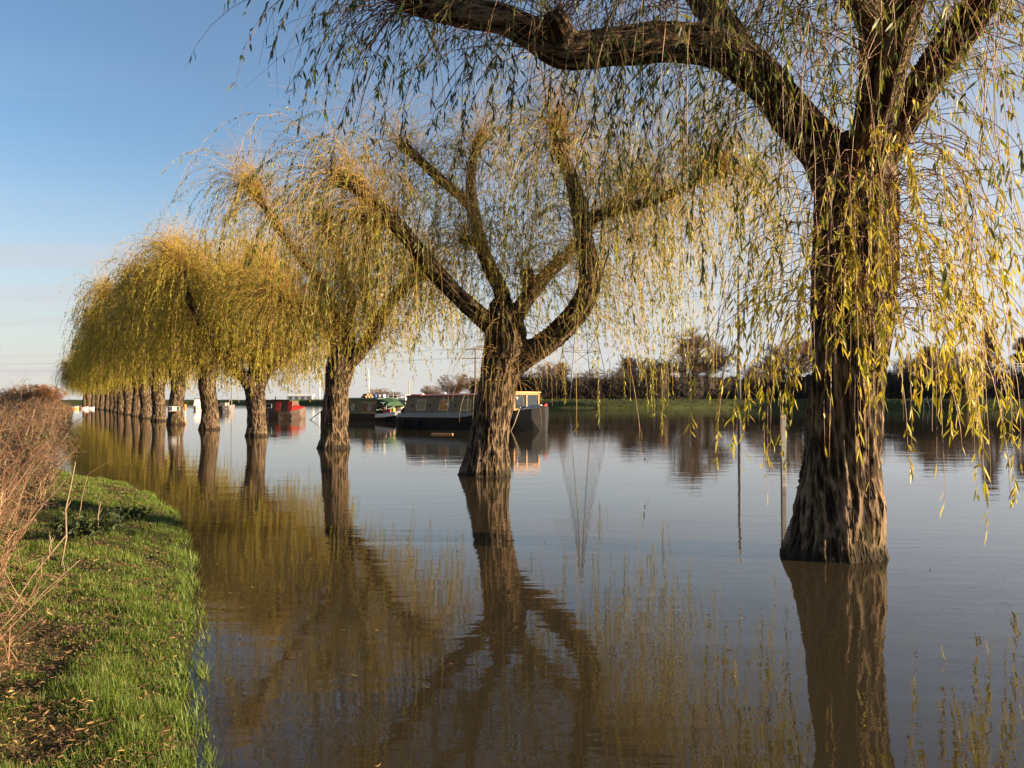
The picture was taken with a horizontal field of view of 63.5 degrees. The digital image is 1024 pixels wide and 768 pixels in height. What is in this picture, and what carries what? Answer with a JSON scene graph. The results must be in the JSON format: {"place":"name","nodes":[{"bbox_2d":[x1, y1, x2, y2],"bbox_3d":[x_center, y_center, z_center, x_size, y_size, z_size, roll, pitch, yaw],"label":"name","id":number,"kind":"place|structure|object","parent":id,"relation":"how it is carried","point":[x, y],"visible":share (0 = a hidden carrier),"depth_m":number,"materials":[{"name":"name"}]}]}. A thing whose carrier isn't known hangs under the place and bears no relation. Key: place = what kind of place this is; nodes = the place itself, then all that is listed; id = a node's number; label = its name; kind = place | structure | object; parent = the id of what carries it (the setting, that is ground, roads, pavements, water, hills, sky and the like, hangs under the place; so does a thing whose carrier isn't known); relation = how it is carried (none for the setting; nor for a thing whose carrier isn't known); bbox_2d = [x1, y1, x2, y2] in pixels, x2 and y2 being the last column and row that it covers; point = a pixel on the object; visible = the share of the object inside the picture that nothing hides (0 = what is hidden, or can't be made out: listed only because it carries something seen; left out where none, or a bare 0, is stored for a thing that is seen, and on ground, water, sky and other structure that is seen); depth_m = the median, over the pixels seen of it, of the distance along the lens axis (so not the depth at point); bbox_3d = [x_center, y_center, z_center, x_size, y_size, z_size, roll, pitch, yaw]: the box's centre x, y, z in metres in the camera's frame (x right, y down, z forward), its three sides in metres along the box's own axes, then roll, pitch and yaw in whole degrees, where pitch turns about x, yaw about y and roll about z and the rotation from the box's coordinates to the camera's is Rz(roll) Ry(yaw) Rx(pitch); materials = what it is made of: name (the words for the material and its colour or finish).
{"place":"outdoors","nodes":[
{"label":"outdoors","id":0,"kind":"place"},
{"bbox_2d":[0,403,198,767],"bbox_3d":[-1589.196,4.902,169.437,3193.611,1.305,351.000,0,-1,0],"label":"river bank","id":1,"kind":"structure","parent":0,"point":[34,751],"depth_m":4.90,"materials":[{"name":"green plant"}]},
{"bbox_2d":[0,390,12,403],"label":"bare bush","id":2,"kind":"object","parent":1,"relation":"on","point":[9,395],"visible":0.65,"depth_m":187.93,"materials":[{"name":"brown plant"}]},
{"bbox_2d":[1,388,19,404],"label":"bare bush","id":3,"kind":"object","parent":1,"relation":"on","point":[15,398],"visible":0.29,"depth_m":190.91,"materials":[{"name":"brown plant"}]},
{"bbox_2d":[6,383,37,404],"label":"bare bush","id":4,"kind":"object","parent":1,"relation":"on","point":[28,394],"visible":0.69,"depth_m":185.16,"materials":[{"name":"brown plant"}]},
{"bbox_2d":[1,535,66,623],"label":"dry stalk","id":5,"kind":"object","parent":1,"relation":"on","point":[28,581],"visible":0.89,"depth_m":4.84,"materials":[{"name":"beige plant"}]},
{"bbox_2d":[20,383,48,401],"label":"bare bush","id":6,"kind":"object","parent":1,"relation":"on","point":[35,389],"visible":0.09,"depth_m":189.80,"materials":[{"name":"brown plant"}]},
{"bbox_2d":[19,481,64,538],"bbox_3d":[-3.967,1.076,6.964,0.405,0.533,0.036,0,-1,-5],"label":"dry stalk","id":7,"kind":"object","parent":1,"relation":"on","point":[41,506],"visible":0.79,"depth_m":6.96,"materials":[{"name":"brown plant"}]},
{"bbox_2d":[31,383,58,403],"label":"orange tree","id":8,"kind":"object","parent":1,"relation":"on","point":[37,393],"visible":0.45,"depth_m":181.34,"materials":[{"name":"brown plant"}]},
{"bbox_2d":[11,558,79,629],"bbox_3d":[-2.658,1.191,4.714,0.384,0.411,0.037,0,-1,-5],"label":"dry stalk","id":9,"kind":"object","parent":1,"relation":"on","point":[45,589],"visible":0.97,"depth_m":4.71,"materials":[{"name":"beige plant"}]},
{"bbox_2d":[47,532,55,560],"bbox_3d":[-3.729,1.305,6.688,0.065,0.242,0.042,0,-1,9],"label":"dry stalk","id":10,"kind":"object","parent":1,"relation":"on","point":[49,546],"visible":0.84,"depth_m":6.68,"materials":[{"name":"beige plant"}]},
{"bbox_2d":[39,386,67,401],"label":"bare bush","id":11,"kind":"object","parent":1,"relation":"on","point":[47,394],"visible":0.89,"depth_m":179.41,"materials":[{"name":"brown plant"}]},
{"bbox_2d":[0,366,120,680],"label":"dead weeds","id":12,"kind":"object","parent":1,"relation":"on","point":[21,471],"visible":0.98,"depth_m":9.23,"materials":[{"name":"brown plant"}]},
{"bbox_2d":[1,424,70,448],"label":"leafy weed","id":13,"kind":"object","parent":12,"relation":"on","point":[35,438],"visible":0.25,"depth_m":13.07,"materials":[{"name":"brown plant"}]},
{"bbox_2d":[60,462,75,565],"bbox_3d":[-3.475,1.015,6.480,0.104,0.812,0.048,0,-1,0],"label":"dry stalk","id":14,"kind":"object","parent":1,"relation":"on","point":[64,547],"visible":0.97,"depth_m":6.47,"materials":[{"name":"beige plant"}]},
{"bbox_2d":[50,352,90,406],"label":"willow tree","id":15,"kind":"object","parent":1,"relation":"on","point":[88,399],"visible":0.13,"depth_m":159.76,"materials":[{"name":"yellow plant"}]},
{"bbox_2d":[57,372,85,406],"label":"willow tree","id":16,"kind":"object","parent":1,"relation":"on","point":[83,402],"visible":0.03,"depth_m":171.07,"materials":[{"name":"yellow plant"}]},
{"bbox_2d":[61,347,94,406],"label":"willow tree","id":17,"kind":"object","parent":1,"relation":"on","point":[92,395],"visible":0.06,"depth_m":151.82,"materials":[{"name":"yellow plant"}]},
{"bbox_2d":[62,348,99,408],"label":"willow tree","id":18,"kind":"object","parent":1,"relation":"on","point":[97,401],"visible":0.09,"depth_m":142.42,"materials":[{"name":"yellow plant"}]},
{"bbox_2d":[78,476,87,517],"bbox_3d":[-4.581,1.209,8.837,0.087,0.457,0.044,0,-1,9],"label":"dry stalk","id":19,"kind":"object","parent":1,"relation":"on","point":[82,495],"visible":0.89,"depth_m":8.83,"materials":[{"name":"beige plant"}]},
{"bbox_2d":[62,330,109,410],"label":"willow tree","id":20,"kind":"object","parent":1,"relation":"on","point":[106,403],"visible":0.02,"depth_m":125.36,"materials":[{"name":"yellow plant"}]},
{"bbox_2d":[44,505,130,539],"bbox_3d":[-4.221,1.374,8.249,0.790,0.315,0.758,-1,-1,41],"label":"leafy weed","id":21,"kind":"object","parent":1,"relation":"on","point":[104,527],"visible":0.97,"depth_m":8.12,"materials":[{"name":"green plant"}]},
{"bbox_2d":[0,471,187,767],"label":"leaf litter","id":22,"kind":"object","parent":1,"relation":"on","point":[21,684],"visible":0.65,"depth_m":5.20,"materials":[{"name":"plant"}]},
{"bbox_2d":[96,501,101,534],"bbox_3d":[-4.060,1.303,8.136,0.064,0.361,0.042,0,-1,9],"label":"dry stalk","id":23,"kind":"object","parent":1,"relation":"on","point":[98,515],"visible":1,"depth_m":8.13,"materials":[{"name":"beige plant"}]},
{"bbox_2d":[69,353,132,409],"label":"willow tree","id":24,"kind":"object","parent":1,"relation":"on","point":[101,403],"visible":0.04,"depth_m":134.48,"materials":[{"name":"yellow plant"}]},
{"bbox_2d":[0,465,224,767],"bbox_3d":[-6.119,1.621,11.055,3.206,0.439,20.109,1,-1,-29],"label":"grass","id":25,"kind":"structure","parent":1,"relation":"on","point":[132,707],"depth_m":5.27,"materials":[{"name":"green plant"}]},
{"bbox_2d":[114,502,151,519],"bbox_3d":[-4.797,1.594,10.397,0.519,0.244,0.499,0,-1,0],"label":"leafy weed","id":26,"kind":"object","parent":1,"relation":"on","point":[133,513],"visible":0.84,"depth_m":10.32,"materials":[{"name":"green plant"}]},
{"bbox_2d":[287,394,314,399],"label":"long shed","id":27,"kind":"structure","parent":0,"point":[296,396],"depth_m":456.95,"materials":[{"name":"white paint"}]},
{"bbox_2d":[386,391,402,397],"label":"bare tree","id":28,"kind":"object","parent":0,"point":[393,394],"visible":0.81,"depth_m":328.12,"materials":[{"name":"brown plant"}]},
{"bbox_2d":[0,0,1023,399],"label":"sky","id":29,"kind":"structure","parent":0,"point":[98,98],"materials":[{"name":"blue"}]},
{"bbox_2d":[4,398,1023,408],"bbox_3d":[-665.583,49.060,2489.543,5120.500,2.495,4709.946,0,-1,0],"label":"bank","id":30,"kind":"structure","parent":0,"point":[589,403],"depth_m":168.46,"materials":[{"name":"green plant"}]},
{"bbox_2d":[363,372,376,393],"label":"wind turbine","id":31,"kind":"object","parent":30,"relation":"on","point":[368,377],"visible":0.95,"depth_m":2298.36,"materials":[{"name":"white paint"}]},
{"bbox_2d":[368,387,390,396],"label":"bare tree","id":32,"kind":"object","parent":30,"relation":"on","point":[377,391],"visible":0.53,"depth_m":319.41,"materials":[{"name":"brown plant"}]},
{"bbox_2d":[420,384,442,393],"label":"bare tree","id":33,"kind":"object","parent":30,"relation":"on","point":[427,389],"visible":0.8,"depth_m":249.63,"materials":[{"name":"brown plant"}]},
{"bbox_2d":[436,372,468,393],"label":"bare tree","id":34,"kind":"object","parent":30,"relation":"on","point":[458,388],"visible":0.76,"depth_m":233.73,"materials":[{"name":"plant"}]},
{"bbox_2d":[460,375,479,392],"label":"bare tree","id":35,"kind":"object","parent":30,"relation":"on","point":[467,386],"visible":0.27,"depth_m":226.28,"materials":[{"name":"plant"}]},
{"bbox_2d":[465,349,482,392],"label":"power pole","id":36,"kind":"object","parent":30,"relation":"on","point":[475,368],"visible":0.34,"depth_m":169.00,"materials":[{"name":"wood"}]},
{"bbox_2d":[516,371,533,390],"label":"bare tree","id":37,"kind":"object","parent":30,"relation":"on","point":[518,384],"visible":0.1,"depth_m":184.96,"materials":[{"name":"brown plant"}]},
{"bbox_2d":[527,360,573,381],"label":"bare tree","id":38,"kind":"object","parent":30,"relation":"on","point":[553,370],"visible":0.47,"depth_m":184.59,"materials":[{"name":"brown plant"}]},
{"bbox_2d":[554,255,605,398],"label":"electricity pylon","id":39,"kind":"object","parent":30,"relation":"on","point":[588,352],"visible":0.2,"depth_m":184.67,"materials":[{"name":"metal"}]},
{"bbox_2d":[555,231,1022,300],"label":"power cable","id":40,"kind":"object","parent":39,"relation":"attached to","point":[798,270],"visible":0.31,"depth_m":118.51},
{"bbox_2d":[561,187,1022,280],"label":"power cable","id":41,"kind":"object","parent":39,"relation":"attached to","point":[802,237],"visible":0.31,"depth_m":109.72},
{"bbox_2d":[577,144,1020,258],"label":"power cable","id":42,"kind":"object","parent":39,"relation":"attached to","point":[906,177],"visible":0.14,"depth_m":89.03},
{"bbox_2d":[613,169,1019,260],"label":"power cable","id":43,"kind":"object","parent":39,"relation":"attached to","point":[810,220],"visible":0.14,"depth_m":104.48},
{"bbox_2d":[613,255,1021,302],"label":"power cable","id":44,"kind":"object","parent":39,"relation":"attached to","point":[807,284],"visible":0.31,"depth_m":131.34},
{"bbox_2d":[625,212,1021,280],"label":"power cable","id":45,"kind":"object","parent":39,"relation":"attached to","point":[811,252],"visible":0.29,"depth_m":106.11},
{"bbox_2d":[578,366,631,379],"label":"bare tree","id":46,"kind":"object","parent":30,"relation":"on","point":[612,372],"visible":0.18,"depth_m":188.29,"materials":[{"name":"plant"}]},
{"bbox_2d":[614,355,663,380],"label":"bare tree","id":47,"kind":"object","parent":30,"relation":"on","point":[633,369],"visible":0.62,"depth_m":191.14,"materials":[{"name":"brown plant"}]},
{"bbox_2d":[647,363,669,375],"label":"bare tree","id":48,"kind":"object","parent":30,"relation":"on","point":[659,368],"visible":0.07,"depth_m":198.71,"materials":[{"name":"brown plant"}]},
{"bbox_2d":[653,366,669,396],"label":"bare tree","id":49,"kind":"object","parent":30,"relation":"on","point":[659,380],"visible":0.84,"depth_m":163.83,"materials":[{"name":"brown plant"}]},
{"bbox_2d":[656,326,736,377],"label":"bare tree","id":50,"kind":"object","parent":30,"relation":"on","point":[701,361],"visible":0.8,"depth_m":189.11,"materials":[{"name":"brown plant"}]},
{"bbox_2d":[736,255,741,399],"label":"steel mast","id":51,"kind":"object","parent":30,"relation":"on","point":[739,343],"visible":0.41,"depth_m":175.97,"materials":[{"name":"metal"}]},
{"bbox_2d":[468,361,1023,399],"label":"hedge","id":52,"kind":"object","parent":30,"relation":"on","point":[587,388],"visible":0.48,"depth_m":179.96,"materials":[{"name":"plant"}]},
{"bbox_2d":[741,354,785,382],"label":"bare tree","id":53,"kind":"object","parent":30,"relation":"on","point":[747,369],"visible":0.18,"depth_m":205.01,"materials":[{"name":"plant"}]},
{"bbox_2d":[750,337,812,380],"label":"bare tree","id":54,"kind":"object","parent":30,"relation":"on","point":[787,353],"visible":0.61,"depth_m":188.67,"materials":[{"name":"brown plant"}]},
{"bbox_2d":[887,356,923,374],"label":"bare tree","id":55,"kind":"object","parent":30,"relation":"on","point":[893,370],"visible":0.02,"depth_m":173.36,"materials":[{"name":"brown plant"}]},
{"bbox_2d":[889,356,948,376],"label":"bare tree","id":56,"kind":"object","parent":30,"relation":"on","point":[929,363],"visible":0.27,"depth_m":170.27,"materials":[{"name":"brown plant"}]},
{"bbox_2d":[909,344,972,372],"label":"bare tree","id":57,"kind":"object","parent":30,"relation":"on","point":[924,347],"visible":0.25,"depth_m":177.42,"materials":[{"name":"brown plant"}]},
{"bbox_2d":[928,356,997,404],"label":"bare tree","id":58,"kind":"object","parent":30,"relation":"on","point":[965,397],"visible":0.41,"depth_m":144.86,"materials":[{"name":"brown plant"}]},
{"bbox_2d":[976,324,1013,373],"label":"bare tree","id":59,"kind":"object","parent":30,"relation":"on","point":[988,341],"visible":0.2,"depth_m":177.58,"materials":[{"name":"brown plant"}]},
{"bbox_2d":[1002,335,1023,375],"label":"bare tree","id":60,"kind":"object","parent":30,"relation":"on","point":[1017,347],"visible":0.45,"depth_m":172.11,"materials":[{"name":"brown plant"}]},
{"bbox_2d":[1012,363,1023,373],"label":"white railing","id":61,"kind":"object","parent":30,"relation":"on","point":[1017,366],"visible":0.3,"depth_m":168.06,"materials":[{"name":"paint"}]},
{"bbox_2d":[48,404,1023,767],"bbox_3d":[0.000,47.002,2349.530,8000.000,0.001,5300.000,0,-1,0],"label":"water","id":62,"kind":"structure","parent":0,"point":[504,636],"depth_m":6.71,"materials":[{"name":"brown liquid"}]},
{"bbox_2d":[63,329,117,411],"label":"willow tree","id":63,"kind":"object","parent":62,"relation":"on","point":[115,394],"visible":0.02,"depth_m":107.45,"materials":[{"name":"yellow plant"}]},
{"bbox_2d":[77,343,113,410],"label":"willow tree","id":64,"kind":"object","parent":62,"relation":"on","point":[111,403],"visible":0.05,"depth_m":116.51,"materials":[{"name":"yellow plant"}]},
{"bbox_2d":[68,311,123,412],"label":"willow tree","id":65,"kind":"object","parent":62,"relation":"on","point":[120,403],"visible":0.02,"depth_m":98.50,"materials":[{"name":"yellow plant"}]},
{"bbox_2d":[67,299,166,414],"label":"willow tree","id":66,"kind":"object","parent":62,"relation":"on","point":[127,396],"visible":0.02,"depth_m":89.46,"materials":[{"name":"yellow plant"}]},
{"bbox_2d":[74,306,168,415],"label":"willow tree","id":67,"kind":"object","parent":62,"relation":"on","point":[135,409],"visible":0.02,"depth_m":80.54,"materials":[{"name":"yellow plant"}]},
{"bbox_2d":[60,276,186,418],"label":"willow tree","id":68,"kind":"object","parent":62,"relation":"in","point":[146,407],"visible":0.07,"depth_m":69.86,"materials":[{"name":"yellow plant"}]},
{"bbox_2d":[58,255,225,420],"bbox_3d":[-27.254,-3.113,62.753,12.409,13.184,10.628,0,-1,-5],"label":"willow tree","id":69,"kind":"object","parent":62,"relation":"in","point":[158,406],"visible":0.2,"depth_m":61.37,"materials":[{"name":"yellow plant"}]},
{"bbox_2d":[92,241,245,424],"bbox_3d":[-21.306,-3.346,54.370,11.125,13.260,11.328,1,-1,-37],"label":"willow tree","id":70,"kind":"object","parent":62,"relation":"in","point":[176,397],"visible":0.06,"depth_m":53.54,"materials":[{"name":"yellow plant"}]},
{"bbox_2d":[168,406,179,411],"bbox_3d":[-21.756,1.616,53.354,0.720,0.350,0.110,0,-1,-8],"label":"notice board","id":71,"kind":"object","parent":70,"relation":"attached to","point":[174,408],"visible":1,"depth_m":53.33,"materials":[{"name":"white paint"}]},
{"bbox_2d":[80,204,301,429],"bbox_3d":[-16.599,-3.680,44.456,11.214,13.575,11.013,0,-1,4],"label":"willow tree","id":72,"kind":"object","parent":62,"relation":"on","point":[210,418],"visible":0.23,"depth_m":42.77,"materials":[{"name":"yellow plant"}]},
{"bbox_2d":[193,399,200,409],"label":"motor cruiser","id":73,"kind":"object","parent":62,"relation":"on","point":[196,405],"visible":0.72,"depth_m":132.19,"materials":[{"name":"white paint"}]},
{"bbox_2d":[218,378,234,411],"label":"work boat","id":74,"kind":"object","parent":62,"relation":"on","point":[224,407],"visible":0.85,"depth_m":108.38,"materials":[{"name":"white metal"}]},
{"bbox_2d":[111,206,373,436],"bbox_3d":[-11.701,-2.385,36.608,10.723,10.442,9.184,0,-1,0],"label":"willow tree","id":75,"kind":"object","parent":62,"relation":"on","point":[254,385],"visible":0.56,"depth_m":35.65,"materials":[{"name":"yellow plant"}]},
{"bbox_2d":[265,397,305,418],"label":"red barge","id":76,"kind":"object","parent":62,"relation":"on","point":[284,409],"visible":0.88,"depth_m":71.28,"materials":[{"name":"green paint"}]},
{"bbox_2d":[266,403,271,407],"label":"window","id":77,"kind":"structure","parent":76,"relation":"in","point":[268,405],"depth_m":71.55,"materials":[{"name":"glass"}]},
{"bbox_2d":[275,401,280,410],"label":"red door","id":78,"kind":"structure","parent":76,"relation":"in","point":[278,403],"depth_m":71.35,"materials":[{"name":"paint"}]},
{"bbox_2d":[287,401,292,410],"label":"red door","id":79,"kind":"structure","parent":76,"relation":"in","point":[289,408],"depth_m":71.07,"materials":[{"name":"paint"}]},
{"bbox_2d":[155,112,507,448],"bbox_3d":[-5.657,-3.171,27.307,11.061,11.668,8.909,-1,-1,37],"label":"willow tree","id":80,"kind":"object","parent":62,"relation":"on","point":[344,359],"visible":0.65,"depth_m":26.91,"materials":[{"name":"yellow plant"}]},
{"bbox_2d":[320,397,403,421],"bbox_3d":[-11.641,2.175,64.394,2.184,2.240,13.650,1,-1,-36],"label":"narrowboat","id":81,"kind":"object","parent":62,"relation":"on","point":[364,409],"visible":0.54,"depth_m":61.06,"materials":[{"name":"black paint"}]},
{"bbox_2d":[361,394,372,397],"bbox_3d":[-11.069,0.898,63.318,0.686,0.317,0.705,1,-1,-36],"label":"log stack","id":82,"kind":"object","parent":81,"relation":"on","point":[367,396],"visible":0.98,"depth_m":63.12,"materials":[{"name":"brown wood"}]},
{"bbox_2d":[388,380,409,406],"bbox_3d":[-7.761,1.486,62.683,2.600,3.550,7.200,1,-1,-38],"label":"cabin cruiser","id":83,"kind":"object","parent":62,"relation":"on","point":[402,400],"visible":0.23,"depth_m":61.57,"materials":[{"name":"white paint"}]},
{"bbox_2d":[392,391,548,430],"bbox_3d":[-2.124,1.558,46.200,10.034,2.770,3.300,-1,-1,39],"label":"wide barge","id":84,"kind":"object","parent":62,"relation":"on","point":[430,411],"visible":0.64,"depth_m":45.36,"materials":[{"name":"black paint"}]},
{"bbox_2d":[416,400,426,409],"bbox_3d":[-5.166,1.191,47.150,0.720,0.600,0.168,-1,-1,39],"label":"window","id":85,"kind":"structure","parent":84,"relation":"in","point":[421,404],"depth_m":47.16,"materials":[{"name":"glass"}]},
{"bbox_2d":[439,400,449,410],"bbox_3d":[-3.769,1.169,46.015,0.720,0.600,0.168,-1,-1,39],"label":"window","id":86,"kind":"structure","parent":84,"relation":"in","point":[442,406],"depth_m":46.02,"materials":[{"name":"glass"}]},
{"bbox_2d":[460,400,471,410],"bbox_3d":[-2.489,1.149,44.977,0.720,0.600,0.168,-1,-1,39],"label":"window","id":87,"kind":"structure","parent":84,"relation":"in","point":[464,407],"depth_m":44.97,"materials":[{"name":"glass"}]},
{"bbox_2d":[182,7,845,476],"bbox_3d":[0.077,-3.090,18.073,12.652,11.160,10.252,0,-1,0],"label":"willow tree","id":88,"kind":"object","parent":62,"relation":"on","point":[510,355],"visible":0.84,"depth_m":17.13,"materials":[{"name":"yellow plant"}]},
{"bbox_2d":[185,0,1023,563],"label":"willow tree","id":89,"kind":"object","parent":62,"relation":"on","point":[855,304],"visible":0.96,"depth_m":8.12,"materials":[{"name":"yellow plant"}]},
{"bbox_2d":[780,414,785,485],"bbox_3d":[5.040,1.482,15.374,0.092,1.830,0.092,0,-1,0],"label":"marker post","id":90,"kind":"object","parent":62,"relation":"in","point":[783,446],"visible":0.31,"depth_m":15.34,"materials":[{"name":"wood"}]}
]}

